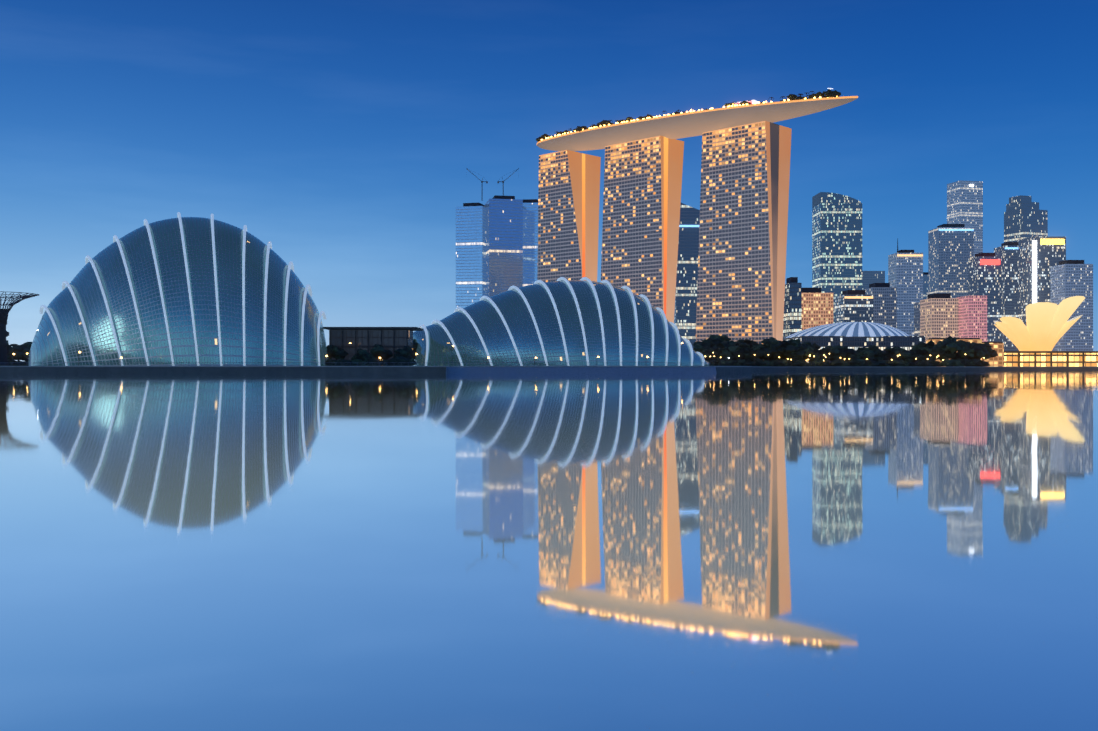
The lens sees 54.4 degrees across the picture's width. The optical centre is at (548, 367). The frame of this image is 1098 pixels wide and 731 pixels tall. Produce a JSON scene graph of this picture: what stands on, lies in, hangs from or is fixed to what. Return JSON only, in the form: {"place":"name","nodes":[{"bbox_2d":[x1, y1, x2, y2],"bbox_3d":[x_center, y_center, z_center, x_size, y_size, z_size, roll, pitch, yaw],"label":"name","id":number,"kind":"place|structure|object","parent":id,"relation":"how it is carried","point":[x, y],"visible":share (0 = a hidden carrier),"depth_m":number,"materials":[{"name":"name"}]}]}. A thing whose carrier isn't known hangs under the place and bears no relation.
{"place":"outdoors","nodes":[
{"label":"outdoors","id":0,"kind":"place"},
{"bbox_2d":[323,327,422,365],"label":"garden pavilion","id":1,"kind":"structure","parent":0,"point":[392,339],"depth_m":450.75,"materials":[{"name":"black glass"}]},
{"bbox_2d":[523,199,537,285],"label":"skyscraper","id":2,"kind":"structure","parent":0,"point":[530,239],"depth_m":1459.66,"materials":[{"name":"blue glass"}]},
{"bbox_2d":[0,370,1097,730],"bbox_3d":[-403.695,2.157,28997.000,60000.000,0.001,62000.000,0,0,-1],"label":"bay water","id":3,"kind":"structure","parent":0,"point":[850,550],"depth_m":12.50,"materials":[{"name":"blue liquid"}]},
{"bbox_2d":[0,366,1097,373],"bbox_3d":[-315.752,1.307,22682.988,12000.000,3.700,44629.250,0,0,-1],"label":"shore ground","id":4,"kind":"structure","parent":0,"point":[228,369],"depth_m":371.84,"materials":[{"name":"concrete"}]},
{"bbox_2d":[6,340,31,365],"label":"tree belt","id":5,"kind":"object","parent":4,"relation":"on","point":[22,351],"visible":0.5,"depth_m":567.42,"materials":[{"name":"green plant"}]},
{"bbox_2d":[0,291,38,365],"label":"supertree","id":6,"kind":"object","parent":4,"relation":"on","point":[4,334],"visible":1,"depth_m":534.50,"materials":[{"name":"metal"}]},
{"bbox_2d":[28,212,327,365],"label":"dome","id":7,"kind":"object","parent":4,"relation":"on","point":[179,288],"depth_m":394.66,"materials":[{"name":"blue glass"}]},
{"bbox_2d":[0,362,667,365],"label":"lights","id":8,"kind":"object","parent":4,"relation":"on","point":[269,362],"visible":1,"depth_m":370.50,"materials":[{"name":"silver metal"}]},
{"bbox_2d":[13,329,713,365],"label":"promenade lamps","id":9,"kind":"object","parent":4,"relation":"on","point":[379,357],"visible":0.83,"depth_m":382.59,"materials":[{"name":"yellow"}]},
{"bbox_2d":[326,344,416,365],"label":"trees","id":10,"kind":"object","parent":4,"relation":"on","point":[406,354],"visible":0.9,"depth_m":437.33,"materials":[{"name":"green plant"}]},
{"bbox_2d":[413,339,417,358],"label":"trees by pavilion","id":11,"kind":"object","parent":4,"relation":"on","point":[415,345],"depth_m":475.45,"materials":[{"name":"green plant"}]},
{"bbox_2d":[456,203,485,307],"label":"skyscraper","id":12,"kind":"structure","parent":4,"relation":"on","point":[470,253],"depth_m":1419.60,"materials":[{"name":"blue glass"}]},
{"bbox_2d":[466,168,522,296],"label":"skyscraper","id":13,"kind":"structure","parent":4,"relation":"on","point":[504,243],"depth_m":1399.91,"materials":[{"name":"blue glass"}]},
{"bbox_2d":[413,277,709,365],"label":"greenhouse dome","id":14,"kind":"structure","parent":4,"relation":"on","point":[561,321],"depth_m":451.56,"materials":[{"name":"blue glass"}]},
{"bbox_2d":[446,367,715,373],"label":"seawall","id":15,"kind":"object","parent":4,"relation":"on","point":[525,370],"visible":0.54,"depth_m":373.98,"materials":[{"name":"grey concrete"}]},
{"bbox_2d":[601,136,683,322],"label":"hotel tower","id":16,"kind":"structure","parent":4,"relation":"on","point":[641,203],"depth_m":892.85,"materials":[{"name":"orange"}]},
{"bbox_2d":[536,88,857,150],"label":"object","id":17,"kind":"structure","parent":16,"relation":"on","point":[604,133],"depth_m":861.52,"materials":[{"name":"grey metal"}]},
{"bbox_2d":[674,203,699,347],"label":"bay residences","id":18,"kind":"structure","parent":4,"relation":"on","point":[685,311],"depth_m":1302.29,"materials":[{"name":"blue glass"}]},
{"bbox_2d":[696,121,791,343],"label":"hotel tower","id":19,"kind":"structure","parent":4,"relation":"on","point":[744,191],"depth_m":841.91,"materials":[{"name":"orange"}]},
{"bbox_2d":[693,335,819,366],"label":"tree belt","id":20,"kind":"object","parent":4,"relation":"on","point":[722,341],"visible":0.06,"depth_m":806.85,"materials":[{"name":"green plant"}]},
{"bbox_2d":[699,336,997,366],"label":"trees","id":21,"kind":"object","parent":4,"relation":"on","point":[773,352],"visible":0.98,"depth_m":772.50,"materials":[{"name":"green plant"}]},
{"bbox_2d":[783,322,924,366],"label":"domed roof building","id":22,"kind":"structure","parent":4,"relation":"on","point":[854,335],"depth_m":886.56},
{"bbox_2d":[835,290,872,322],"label":"office building","id":23,"kind":"structure","parent":4,"relation":"on","point":[853,310],"depth_m":1255.12,"materials":[{"name":"grey"}]},
{"bbox_2d":[679,225,1017,298],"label":"crown light bands","id":24,"kind":"object","parent":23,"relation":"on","point":[864,297],"visible":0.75,"depth_m":1455.24,"materials":[{"name":"white"}]},
{"bbox_2d":[862,271,884,289],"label":"skyscraper","id":25,"kind":"structure","parent":4,"relation":"on","point":[870,277],"depth_m":1807.59,"materials":[{"name":"blue glass"}]},
{"bbox_2d":[863,283,896,327],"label":"office building","id":26,"kind":"structure","parent":4,"relation":"on","point":[884,303],"depth_m":1305.70,"materials":[{"name":"grey"}]},
{"bbox_2d":[888,240,922,335],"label":"spire tower","id":27,"kind":"structure","parent":4,"relation":"on","point":[905,275],"depth_m":1456.82,"materials":[{"name":"grey"}]},
{"bbox_2d":[914,303,919,335],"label":"skyscraper","id":28,"kind":"structure","parent":4,"relation":"on","point":[916,319],"depth_m":1276.22,"materials":[{"name":"grey"}]},
{"bbox_2d":[923,272,927,299],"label":"skyscraper","id":29,"kind":"structure","parent":4,"relation":"on","point":[925,285],"depth_m":1909.38,"materials":[{"name":"blue glass"}]},
{"bbox_2d":[920,293,957,342],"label":"office building","id":30,"kind":"structure","parent":4,"relation":"on","point":[938,315],"depth_m":1206.26,"materials":[{"name":"grey"}]},
{"bbox_2d":[926,338,1003,366],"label":"waterfront building","id":31,"kind":"structure","parent":4,"relation":"on","point":[998,360],"depth_m":930.30,"materials":[{"name":"yellow"}]},
{"bbox_2d":[957,296,986,341],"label":"office building","id":32,"kind":"structure","parent":4,"relation":"on","point":[972,316],"depth_m":1186.64,"materials":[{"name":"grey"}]},
{"bbox_2d":[994,242,1017,350],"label":"skyscraper","id":33,"kind":"structure","parent":4,"relation":"on","point":[1009,282],"depth_m":1509.10,"materials":[{"name":"grey"}]},
{"bbox_2d":[993,296,1084,350],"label":"lotus-shaped museum","id":34,"kind":"structure","parent":4,"relation":"on","point":[1049,325],"depth_m":1040.27,"materials":[{"name":"yellow"}]},
{"bbox_2d":[1004,351,1097,366],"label":"waterfront shops","id":35,"kind":"structure","parent":4,"relation":"on","point":[1050,358],"depth_m":945.94,"materials":[{"name":"yellow glass"}]},
{"bbox_2d":[537,150,600,281],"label":"hotel tower","id":36,"kind":"structure","parent":0,"point":[568,204],"depth_m":943.84,"materials":[{"name":"orange"}]},
{"bbox_2d":[783,277,801,337],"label":"dark block","id":37,"kind":"structure","parent":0,"point":[792,322],"depth_m":1053.36,"materials":[{"name":"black glass"}]},
{"bbox_2d":[802,288,832,329],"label":"building","id":38,"kind":"structure","parent":0,"point":[817,307],"depth_m":1123.87,"materials":[{"name":"grey"}]},
{"bbox_2d":[812,192,861,322],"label":"skyscraper","id":39,"kind":"structure","parent":0,"point":[836,244],"depth_m":1505.76,"materials":[{"name":"teal"}]},
{"bbox_2d":[928,224,973,297],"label":"skyscraper","id":40,"kind":"structure","parent":0,"point":[950,253],"depth_m":1558.31,"materials":[{"name":"grey"}]},
{"bbox_2d":[947,180,982,256],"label":"skyscraper","id":41,"kind":"structure","parent":0,"point":[965,202],"depth_m":1661.44,"materials":[{"name":"grey"}]},
{"bbox_2d":[968,253,1001,341],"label":"skyscraper","id":42,"kind":"structure","parent":0,"point":[984,274],"depth_m":1508.73,"materials":[{"name":"grey"}]},
{"bbox_2d":[1004,195,1047,242],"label":"skyscraper","id":43,"kind":"structure","parent":0,"point":[1025,217],"depth_m":1636.05,"materials":[{"name":"blue glass"}]},
{"bbox_2d":[1018,237,1065,350],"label":"skyscraper","id":44,"kind":"structure","parent":0,"point":[1038,257],"depth_m":1459.54,"materials":[{"name":"grey"}]},
{"bbox_2d":[1050,260,1092,350],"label":"skyscraper","id":45,"kind":"structure","parent":0,"point":[1070,278],"depth_m":1409.82,"materials":[{"name":"grey"}]}
]}

